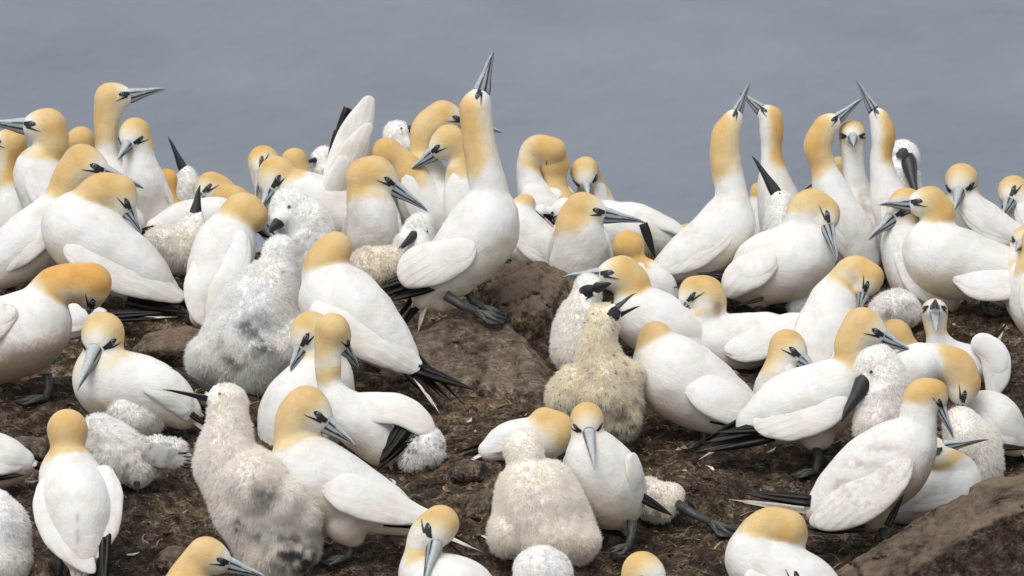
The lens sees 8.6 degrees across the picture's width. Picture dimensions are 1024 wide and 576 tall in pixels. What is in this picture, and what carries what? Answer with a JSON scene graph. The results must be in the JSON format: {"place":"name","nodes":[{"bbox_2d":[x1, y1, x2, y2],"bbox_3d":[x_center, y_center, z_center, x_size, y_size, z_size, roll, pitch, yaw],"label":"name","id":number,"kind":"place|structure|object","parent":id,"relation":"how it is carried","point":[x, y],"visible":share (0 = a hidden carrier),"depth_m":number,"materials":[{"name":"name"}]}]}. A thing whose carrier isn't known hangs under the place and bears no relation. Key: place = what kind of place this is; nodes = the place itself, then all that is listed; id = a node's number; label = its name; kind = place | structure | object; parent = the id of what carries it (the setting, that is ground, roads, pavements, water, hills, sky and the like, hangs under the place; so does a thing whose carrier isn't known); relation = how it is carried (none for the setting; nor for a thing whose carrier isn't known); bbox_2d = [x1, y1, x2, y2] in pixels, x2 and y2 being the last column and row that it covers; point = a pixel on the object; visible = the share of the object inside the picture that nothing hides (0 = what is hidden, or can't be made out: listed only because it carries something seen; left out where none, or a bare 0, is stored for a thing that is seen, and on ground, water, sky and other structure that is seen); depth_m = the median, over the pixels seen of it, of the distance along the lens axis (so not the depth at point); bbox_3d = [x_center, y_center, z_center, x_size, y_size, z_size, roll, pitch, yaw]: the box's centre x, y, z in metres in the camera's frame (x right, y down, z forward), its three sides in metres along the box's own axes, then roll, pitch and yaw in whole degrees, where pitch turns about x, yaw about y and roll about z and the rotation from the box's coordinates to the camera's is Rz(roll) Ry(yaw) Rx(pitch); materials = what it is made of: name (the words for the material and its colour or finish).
{"place":"outdoors","nodes":[
{"label":"outdoors","id":0,"kind":"place"},
{"bbox_2d":[0,0,1023,258],"bbox_3d":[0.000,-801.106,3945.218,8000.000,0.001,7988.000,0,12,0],"label":"sea","id":1,"kind":"structure","parent":0,"point":[636,100],"depth_m":207.07,"materials":[{"name":"liquid"}]},
{"bbox_2d":[0,251,1023,575],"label":"ground","id":2,"kind":"structure","parent":0,"point":[166,506],"depth_m":19.58,"materials":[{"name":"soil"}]},
{"bbox_2d":[0,129,26,226],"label":"gannet","id":3,"kind":"object","parent":2,"relation":"on","point":[13,146],"visible":0.26,"depth_m":21.82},
{"bbox_2d":[0,489,34,575],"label":"gannet chick","id":4,"kind":"object","parent":2,"relation":"on","point":[16,555],"visible":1,"depth_m":18.81},
{"bbox_2d":[0,433,44,488],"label":"gannet","id":5,"kind":"object","parent":2,"relation":"on","point":[18,461],"visible":0.96,"depth_m":19.39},
{"bbox_2d":[14,436,49,462],"bbox_3d":[-1.401,0.488,19.749,0.145,0.107,0.097,0,12,0],"label":"rock","id":6,"kind":"object","parent":2,"relation":"on","point":[38,446],"visible":0.33,"depth_m":19.72,"materials":[{"name":"brown stone"}]},
{"bbox_2d":[0,108,68,208],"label":"gannet","id":7,"kind":"object","parent":2,"relation":"on","point":[44,131],"visible":0.39,"depth_m":21.65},
{"bbox_2d":[27,556,54,575],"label":"rock","id":8,"kind":"object","parent":2,"relation":"on","point":[43,566],"visible":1,"depth_m":18.86,"materials":[{"name":"brown stone"}]},
{"bbox_2d":[0,263,111,405],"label":"gannet","id":9,"kind":"object","parent":2,"relation":"on","point":[35,324],"visible":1,"depth_m":20.10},
{"bbox_2d":[0,144,143,290],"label":"gannet","id":10,"kind":"object","parent":2,"relation":"on","point":[25,256],"visible":0.74,"depth_m":21.18,"materials":[{"name":"white"}]},
{"bbox_2d":[33,409,122,575],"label":"gannet","id":11,"kind":"object","parent":2,"relation":"on","point":[78,504],"visible":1,"depth_m":18.75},
{"bbox_2d":[68,126,94,148],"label":"gannet","id":12,"kind":"object","parent":2,"relation":"on","point":[81,135],"visible":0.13,"depth_m":21.88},
{"bbox_2d":[41,172,187,313],"bbox_3d":[-1.184,-0.111,20.941,0.550,0.461,0.281,5,13,24],"label":"gannet","id":13,"kind":"object","parent":2,"relation":"on","point":[84,221],"visible":0.91,"depth_m":20.91,"materials":[{"name":"white"}]},
{"bbox_2d":[68,303,164,338],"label":"gannet","id":14,"kind":"object","parent":2,"relation":"on","point":[79,315],"visible":0.21,"depth_m":20.82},
{"bbox_2d":[94,82,164,229],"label":"gannet","id":15,"kind":"object","parent":2,"relation":"on","point":[113,101],"visible":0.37,"depth_m":21.77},
{"bbox_2d":[105,398,164,436],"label":"gannet chick","id":16,"kind":"object","parent":2,"relation":"on","point":[143,420],"visible":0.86,"depth_m":19.79},
{"bbox_2d":[85,412,192,491],"bbox_3d":[-1.061,0.465,19.356,0.330,0.198,0.194,0,12,0],"label":"gannet chick","id":17,"kind":"object","parent":2,"relation":"on","point":[131,457],"visible":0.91,"depth_m":19.32},
{"bbox_2d":[72,312,206,429],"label":"gannet","id":18,"kind":"object","parent":2,"relation":"on","point":[108,368],"visible":0.98,"depth_m":19.80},
{"bbox_2d":[118,118,173,223],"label":"gannet","id":19,"kind":"object","parent":2,"relation":"on","point":[140,165],"visible":0.68,"depth_m":21.71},
{"bbox_2d":[131,326,199,366],"bbox_3d":[-1.014,0.211,20.640,0.310,0.170,0.155,0,12,0],"label":"rock","id":20,"kind":"object","parent":2,"relation":"on","point":[168,346],"visible":0.41,"depth_m":20.59,"materials":[{"name":"brown stone"}]},
{"bbox_2d":[152,546,185,573],"bbox_3d":[-0.943,0.770,18.907,0.119,0.101,0.101,0,12,0],"label":"rock","id":21,"kind":"object","parent":2,"relation":"on","point":[165,560],"visible":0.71,"depth_m":18.88,"materials":[{"name":"brown stone"}]},
{"bbox_2d":[162,169,178,207],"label":"gannet","id":22,"kind":"object","parent":2,"relation":"on","point":[171,177],"visible":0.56,"depth_m":21.78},
{"bbox_2d":[143,185,204,275],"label":"gannet chick","id":23,"kind":"object","parent":2,"relation":"on","point":[172,244],"visible":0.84,"depth_m":21.42},
{"bbox_2d":[137,197,226,235],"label":"gannet","id":24,"kind":"object","parent":2,"relation":"on","point":[175,212],"visible":0.22,"depth_m":21.70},
{"bbox_2d":[168,137,198,201],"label":"gannet chick","id":25,"kind":"object","parent":2,"relation":"on","point":[187,176],"visible":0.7,"depth_m":21.99},
{"bbox_2d":[166,536,264,575],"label":"gannet","id":26,"kind":"object","parent":2,"relation":"on","point":[205,556],"visible":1,"depth_m":18.28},
{"bbox_2d":[192,172,256,243],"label":"gannet","id":27,"kind":"object","parent":2,"relation":"on","point":[209,183],"visible":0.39,"depth_m":21.92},
{"bbox_2d":[184,192,270,327],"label":"gannet","id":28,"kind":"object","parent":2,"relation":"on","point":[223,251],"visible":0.73,"depth_m":20.75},
{"bbox_2d":[183,234,300,395],"bbox_3d":[-0.791,0.095,20.396,0.347,0.480,0.315,-6,13,-25],"label":"gannet chick","id":29,"kind":"object","parent":2,"relation":"on","point":[242,339],"visible":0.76,"depth_m":20.32},
{"bbox_2d":[211,184,274,240],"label":"gannet","id":30,"kind":"object","parent":2,"relation":"on","point":[226,191],"visible":0.17,"depth_m":21.88,"materials":[{"name":"yellow"}]},
{"bbox_2d":[164,368,324,575],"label":"gannet chick","id":31,"kind":"object","parent":2,"relation":"on","point":[266,514],"visible":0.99,"depth_m":18.69},
{"bbox_2d":[248,145,278,211],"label":"gannet","id":32,"kind":"object","parent":2,"relation":"on","point":[258,156],"visible":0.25,"depth_m":21.81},
{"bbox_2d":[282,148,311,171],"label":"gannet","id":33,"kind":"object","parent":2,"relation":"on","point":[297,158],"visible":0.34,"depth_m":21.99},
{"bbox_2d":[268,186,334,288],"bbox_3d":[-0.649,-0.135,21.205,0.223,0.347,0.188,0,12,0],"label":"gannet chick","id":34,"kind":"object","parent":2,"relation":"on","point":[303,220],"visible":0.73,"depth_m":21.15},
{"bbox_2d":[257,311,354,445],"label":"gannet","id":35,"kind":"object","parent":2,"relation":"on","point":[299,370],"visible":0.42,"depth_m":19.94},
{"bbox_2d":[258,95,374,232],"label":"gannet","id":36,"kind":"object","parent":2,"relation":"on","point":[275,173],"visible":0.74,"depth_m":21.60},
{"bbox_2d":[308,145,328,174],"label":"gannet chick","id":37,"kind":"object","parent":2,"relation":"on","point":[318,159],"visible":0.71,"depth_m":22.04},
{"bbox_2d":[323,123,372,190],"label":"gannet","id":38,"kind":"object","parent":2,"relation":"on","point":[350,151],"visible":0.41,"depth_m":21.59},
{"bbox_2d":[314,313,434,470],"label":"gannet","id":39,"kind":"object","parent":2,"relation":"on","point":[367,421],"visible":0.95,"depth_m":19.70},
{"bbox_2d":[272,385,481,565],"bbox_3d":[-0.374,0.514,18.778,0.587,0.477,0.252,0,12,0],"label":"gannet","id":40,"kind":"object","parent":2,"relation":"on","point":[356,498],"visible":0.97,"depth_m":18.73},
{"bbox_2d":[349,244,406,284],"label":"gannet chick","id":41,"kind":"object","parent":2,"relation":"on","point":[378,264],"visible":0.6,"depth_m":21.26},
{"bbox_2d":[342,156,427,251],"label":"gannet","id":42,"kind":"object","parent":2,"relation":"on","point":[374,187],"visible":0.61,"depth_m":21.46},
{"bbox_2d":[298,231,473,413],"bbox_3d":[-0.421,0.103,20.163,0.546,0.506,0.320,11,16,43],"label":"gannet","id":43,"kind":"object","parent":2,"relation":"on","point":[356,298],"visible":0.88,"depth_m":20.12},
{"bbox_2d":[382,119,411,225],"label":"gannet chick","id":44,"kind":"object","parent":2,"relation":"on","point":[398,131],"visible":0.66,"depth_m":21.88},
{"bbox_2d":[369,137,443,233],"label":"gannet","id":45,"kind":"object","parent":2,"relation":"on","point":[419,184],"visible":0.6,"depth_m":21.69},
{"bbox_2d":[391,212,435,249],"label":"gannet chick","id":46,"kind":"object","parent":2,"relation":"on","point":[417,228],"visible":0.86,"depth_m":21.37},
{"bbox_2d":[396,426,446,473],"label":"gannet chick","id":47,"kind":"object","parent":2,"relation":"on","point":[422,452],"visible":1,"depth_m":19.69},
{"bbox_2d":[411,124,468,220],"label":"gannet","id":48,"kind":"object","parent":2,"relation":"on","point":[445,143],"visible":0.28,"depth_m":21.65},
{"bbox_2d":[398,505,491,575],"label":"gannet","id":49,"kind":"object","parent":2,"relation":"on","point":[433,531],"visible":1,"depth_m":18.27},
{"bbox_2d":[410,100,501,207],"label":"gannet","id":50,"kind":"object","parent":2,"relation":"on","point":[429,121],"visible":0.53,"depth_m":21.73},
{"bbox_2d":[377,310,552,404],"bbox_3d":[-0.167,0.319,20.527,0.624,0.424,0.618,0,12,0],"label":"rock","id":51,"kind":"object","parent":2,"relation":"on","point":[481,358],"visible":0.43,"depth_m":20.42,"materials":[{"name":"brown stone"}]},
{"bbox_2d":[379,52,519,330],"bbox_3d":[-0.181,-0.275,20.657,0.405,0.852,0.309,4,13,18],"label":"gannet","id":52,"kind":"object","parent":51,"relation":"on","point":[469,248],"visible":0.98,"depth_m":20.62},
{"bbox_2d":[443,458,490,483],"bbox_3d":[-0.131,0.544,19.590,0.139,0.098,0.096,0,12,0],"label":"rock","id":53,"kind":"object","parent":2,"relation":"on","point":[466,470],"visible":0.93,"depth_m":19.56,"materials":[{"name":"brown stone"}]},
{"bbox_2d":[459,489,494,520],"bbox_3d":[-0.094,0.623,19.115,0.107,0.109,0.110,0,12,0],"label":"rock","id":54,"kind":"object","parent":2,"relation":"on","point":[476,506],"visible":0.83,"depth_m":19.09,"materials":[{"name":"stone"}]},
{"bbox_2d":[0,261,1023,573],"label":"soil crumbs","id":55,"kind":"object","parent":2,"relation":"on","point":[474,395],"visible":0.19,"depth_m":19.90,"materials":[{"name":"brown soil"}]},
{"bbox_2d":[454,407,570,461],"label":"gannet","id":56,"kind":"object","parent":2,"relation":"on","point":[552,427],"visible":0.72,"depth_m":19.69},
{"bbox_2d":[469,261,574,347],"bbox_3d":[0.043,0.133,20.878,0.361,0.394,0.288,0,12,0],"label":"rock","id":57,"kind":"object","parent":2,"relation":"on","point":[528,297],"visible":0.4,"depth_m":20.85,"materials":[{"name":"brown stone"}]},
{"bbox_2d":[510,194,552,261],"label":"gannet","id":58,"kind":"object","parent":2,"relation":"on","point":[536,228],"visible":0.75,"depth_m":21.29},
{"bbox_2d":[517,134,566,227],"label":"gannet","id":59,"kind":"object","parent":2,"relation":"on","point":[536,152],"visible":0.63,"depth_m":21.79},
{"bbox_2d":[512,545,573,575],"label":"gannet chick","id":60,"kind":"object","parent":2,"relation":"on","point":[541,560],"visible":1,"depth_m":18.21},
{"bbox_2d":[485,428,603,567],"bbox_3d":[0.091,0.601,18.855,0.296,0.400,0.262,7,14,30],"label":"gannet chick","id":61,"kind":"object","parent":2,"relation":"on","point":[539,497],"visible":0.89,"depth_m":18.80},
{"bbox_2d":[540,154,573,198],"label":"gannet","id":62,"kind":"object","parent":2,"relation":"on","point":[554,175],"visible":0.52,"depth_m":21.82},
{"bbox_2d":[548,272,611,370],"bbox_3d":[0.211,0.107,20.521,0.176,0.289,0.156,0,12,0],"label":"gannet chick","id":63,"kind":"object","parent":2,"relation":"on","point":[588,288],"visible":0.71,"depth_m":20.48},
{"bbox_2d":[570,156,614,200],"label":"gannet","id":64,"kind":"object","parent":2,"relation":"on","point":[585,174],"visible":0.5,"depth_m":21.86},
{"bbox_2d":[546,192,644,273],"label":"gannet","id":65,"kind":"object","parent":2,"relation":"on","point":[579,239],"visible":0.66,"depth_m":21.20,"materials":[{"name":"white"}]},
{"bbox_2d":[543,293,648,445],"bbox_3d":[0.244,0.228,19.880,0.268,0.419,0.180,5,13,23],"label":"gannet chick","id":66,"kind":"object","parent":2,"relation":"on","point":[604,375],"visible":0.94,"depth_m":19.84},
{"bbox_2d":[535,198,683,259],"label":"gannet","id":67,"kind":"object","parent":2,"relation":"on","point":[657,231],"visible":0.49,"depth_m":21.57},
{"bbox_2d":[563,402,672,554],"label":"gannet","id":68,"kind":"object","parent":2,"relation":"on","point":[606,468],"visible":0.91,"depth_m":18.92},
{"bbox_2d":[621,551,666,575],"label":"gannet","id":69,"kind":"object","parent":2,"relation":"on","point":[641,563],"visible":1,"depth_m":18.17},
{"bbox_2d":[612,230,678,298],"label":"gannet","id":70,"kind":"object","parent":2,"relation":"on","point":[629,243],"visible":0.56,"depth_m":21.02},
{"bbox_2d":[564,255,752,373],"bbox_3d":[0.465,0.106,20.630,0.621,0.402,0.216,0,12,0],"label":"gannet","id":71,"kind":"object","parent":2,"relation":"on","point":[625,276],"visible":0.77,"depth_m":20.57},
{"bbox_2d":[640,475,736,537],"bbox_3d":[0.490,0.613,19.198,0.325,0.138,0.119,6,13,26],"label":"gannet chick","id":72,"kind":"object","parent":2,"relation":"on","point":[669,496],"visible":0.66,"depth_m":19.19},
{"bbox_2d":[633,321,754,449],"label":"gannet","id":73,"kind":"object","parent":2,"relation":"on","point":[706,392],"visible":0.85,"depth_m":19.88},
{"bbox_2d":[654,83,755,285],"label":"gannet","id":74,"kind":"object","parent":2,"relation":"on","point":[715,233],"visible":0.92,"depth_m":21.08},
{"bbox_2d":[678,275,798,370],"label":"gannet","id":75,"kind":"object","parent":2,"relation":"on","point":[732,341],"visible":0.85,"depth_m":20.57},
{"bbox_2d":[750,182,759,234],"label":"gannet","id":76,"kind":"object","parent":2,"relation":"on","point":[753,195],"visible":0.22,"depth_m":21.64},
{"bbox_2d":[673,188,839,312],"bbox_3d":[0.754,-0.103,21.042,0.516,0.398,0.266,0,12,0],"label":"gannet","id":77,"kind":"object","parent":2,"relation":"on","point":[793,257],"visible":0.94,"depth_m":20.96,"materials":[{"name":"white"}]},
{"bbox_2d":[739,92,797,231],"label":"gannet","id":78,"kind":"object","parent":2,"relation":"on","point":[771,126],"visible":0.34,"depth_m":21.39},
{"bbox_2d":[752,156,792,231],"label":"gannet chick","id":79,"kind":"object","parent":2,"relation":"on","point":[778,202],"visible":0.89,"depth_m":21.12},
{"bbox_2d":[725,507,837,575],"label":"gannet","id":80,"kind":"object","parent":2,"relation":"on","point":[768,541],"visible":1,"depth_m":18.41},
{"bbox_2d":[753,329,812,393],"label":"gannet","id":81,"kind":"object","parent":2,"relation":"on","point":[787,349],"visible":0.41,"depth_m":20.09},
{"bbox_2d":[694,307,909,478],"bbox_3d":[0.839,0.298,19.680,0.633,0.471,0.257,0,12,0],"label":"gannet","id":82,"kind":"object","parent":2,"relation":"on","point":[804,405],"visible":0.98,"depth_m":19.64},
{"bbox_2d":[803,157,842,189],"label":"gannet","id":83,"kind":"object","parent":2,"relation":"on","point":[838,161],"visible":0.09,"depth_m":21.55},
{"bbox_2d":[794,255,883,362],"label":"gannet","id":84,"kind":"object","parent":2,"relation":"on","point":[842,289],"visible":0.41,"depth_m":20.49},
{"bbox_2d":[730,378,953,540],"bbox_3d":[0.919,0.493,19.061,0.629,0.469,0.277,0,12,0],"label":"gannet","id":85,"kind":"object","parent":2,"relation":"on","point":[874,479],"visible":0.98,"depth_m":19.00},
{"bbox_2d":[804,98,879,265],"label":"gannet","id":86,"kind":"object","parent":2,"relation":"on","point":[854,228],"visible":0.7,"depth_m":21.29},
{"bbox_2d":[839,120,886,278],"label":"gannet","id":87,"kind":"object","parent":2,"relation":"on","point":[852,135],"visible":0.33,"depth_m":21.33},
{"bbox_2d":[842,343,911,436],"bbox_3d":[1.050,0.319,19.541,0.178,0.303,0.172,4,13,16],"label":"gannet chick","id":88,"kind":"object","parent":2,"relation":"on","point":[881,375],"visible":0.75,"depth_m":19.50},
{"bbox_2d":[856,81,904,237],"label":"gannet","id":89,"kind":"object","parent":2,"relation":"on","point":[885,183],"visible":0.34,"depth_m":21.31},
{"bbox_2d":[867,286,921,328],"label":"gannet chick","id":90,"kind":"object","parent":2,"relation":"on","point":[904,305],"visible":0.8,"depth_m":20.80},
{"bbox_2d":[884,319,917,351],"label":"gannet","id":91,"kind":"object","parent":2,"relation":"on","point":[899,330],"visible":0.2,"depth_m":20.56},
{"bbox_2d":[892,139,921,189],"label":"gannet chick","id":92,"kind":"object","parent":2,"relation":"on","point":[905,156],"visible":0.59,"depth_m":21.70},
{"bbox_2d":[868,188,959,313],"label":"gannet","id":93,"kind":"object","parent":2,"relation":"on","point":[895,225],"visible":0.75,"depth_m":20.93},
{"bbox_2d":[836,474,1023,575],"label":"rock","id":94,"kind":"object","parent":2,"relation":"on","point":[978,530],"visible":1,"depth_m":18.79,"materials":[{"name":"brown stone"}]},
{"bbox_2d":[896,342,980,406],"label":"gannet","id":95,"kind":"object","parent":2,"relation":"on","point":[953,369],"visible":0.56,"depth_m":19.66,"materials":[{"name":"white"}]},
{"bbox_2d":[894,437,988,523],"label":"gannet","id":96,"kind":"object","parent":2,"relation":"on","point":[954,474],"visible":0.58,"depth_m":19.24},
{"bbox_2d":[880,186,1010,316],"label":"gannet","id":97,"kind":"object","parent":2,"relation":"on","point":[945,256],"visible":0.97,"depth_m":20.84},
{"bbox_2d":[921,298,1010,392],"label":"gannet","id":98,"kind":"object","parent":2,"relation":"on","point":[989,354],"visible":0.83,"depth_m":20.42,"materials":[{"name":"white"}]},
{"bbox_2d":[941,406,1005,480],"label":"gannet chick","id":99,"kind":"object","parent":2,"relation":"on","point":[987,457],"visible":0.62,"depth_m":19.58},
{"bbox_2d":[945,163,1023,245],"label":"gannet","id":100,"kind":"object","parent":2,"relation":"on","point":[976,212],"visible":0.82,"depth_m":21.51,"materials":[{"name":"white"}]},
{"bbox_2d":[967,390,1023,456],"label":"gannet","id":101,"kind":"object","parent":2,"relation":"on","point":[1001,413],"visible":0.81,"depth_m":19.76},
{"bbox_2d":[998,175,1023,224],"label":"gannet","id":102,"kind":"object","parent":2,"relation":"on","point":[1011,192],"visible":0.85,"depth_m":21.68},
{"bbox_2d":[1004,226,1023,320],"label":"gannet","id":103,"kind":"object","parent":2,"relation":"on","point":[1015,247],"visible":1,"depth_m":20.84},
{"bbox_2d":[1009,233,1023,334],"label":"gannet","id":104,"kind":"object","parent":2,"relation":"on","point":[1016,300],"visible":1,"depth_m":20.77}
]}

